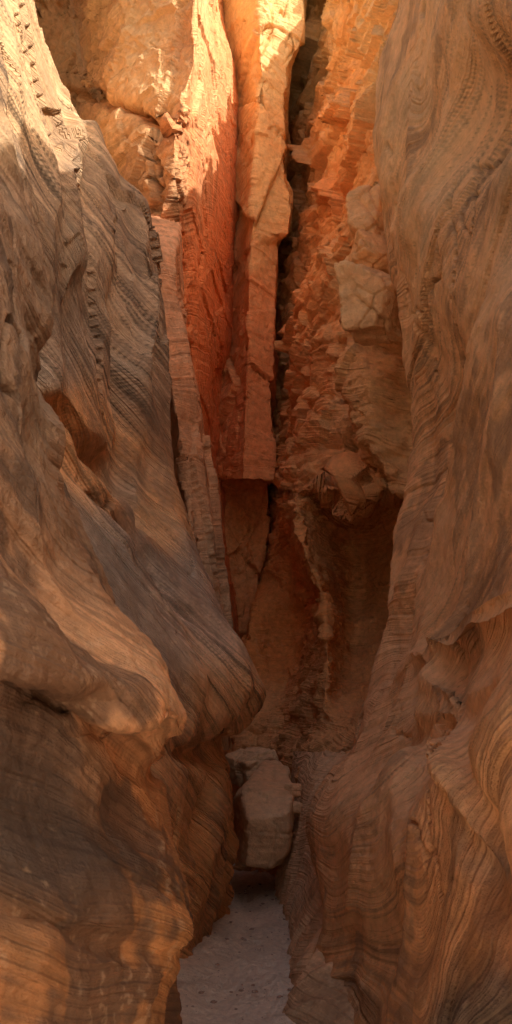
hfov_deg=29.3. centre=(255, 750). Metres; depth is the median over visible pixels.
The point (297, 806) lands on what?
boulder
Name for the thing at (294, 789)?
boulder
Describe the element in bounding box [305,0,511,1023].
smooth rock wall
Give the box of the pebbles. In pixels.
[186,883,291,1019]
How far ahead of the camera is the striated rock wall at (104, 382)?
7.30 m
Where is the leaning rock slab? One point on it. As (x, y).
(196, 478)
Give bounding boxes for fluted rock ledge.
[275,750,353,1023]
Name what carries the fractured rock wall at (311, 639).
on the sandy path
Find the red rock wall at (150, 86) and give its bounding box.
[34,0,239,754]
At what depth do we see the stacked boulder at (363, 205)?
10.16 m
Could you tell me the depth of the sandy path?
6.81 m
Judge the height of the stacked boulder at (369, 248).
0.507 m
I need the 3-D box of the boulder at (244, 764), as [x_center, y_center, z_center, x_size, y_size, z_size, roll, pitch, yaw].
[-0.044,0.202,11.918,0.536,0.514,0.679,0,0,-30]
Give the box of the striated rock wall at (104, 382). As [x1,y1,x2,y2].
[0,0,265,958]
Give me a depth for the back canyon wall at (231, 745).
15.31 m
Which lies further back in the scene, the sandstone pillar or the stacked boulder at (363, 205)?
the sandstone pillar
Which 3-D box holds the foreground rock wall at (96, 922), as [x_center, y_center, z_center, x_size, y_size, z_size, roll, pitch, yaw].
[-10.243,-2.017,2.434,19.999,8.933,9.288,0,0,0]
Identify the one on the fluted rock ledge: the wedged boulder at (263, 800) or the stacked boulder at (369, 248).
the wedged boulder at (263, 800)
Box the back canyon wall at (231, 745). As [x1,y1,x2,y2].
[227,735,233,797]
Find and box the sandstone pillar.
[216,0,306,637]
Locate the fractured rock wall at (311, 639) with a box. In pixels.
[230,0,412,875]
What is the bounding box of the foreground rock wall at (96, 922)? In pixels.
[0,86,193,1023]
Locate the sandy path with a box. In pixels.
[177,863,295,1023]
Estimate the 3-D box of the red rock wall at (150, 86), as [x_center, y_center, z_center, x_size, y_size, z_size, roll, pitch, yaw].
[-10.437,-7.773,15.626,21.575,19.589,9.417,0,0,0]
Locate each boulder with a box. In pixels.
[225,747,278,786]
[233,760,293,868]
[284,783,301,796]
[293,801,301,814]
[334,260,402,345]
[344,229,388,273]
[345,184,384,242]
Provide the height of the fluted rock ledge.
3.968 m
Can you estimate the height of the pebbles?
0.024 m
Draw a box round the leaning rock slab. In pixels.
[151,214,232,749]

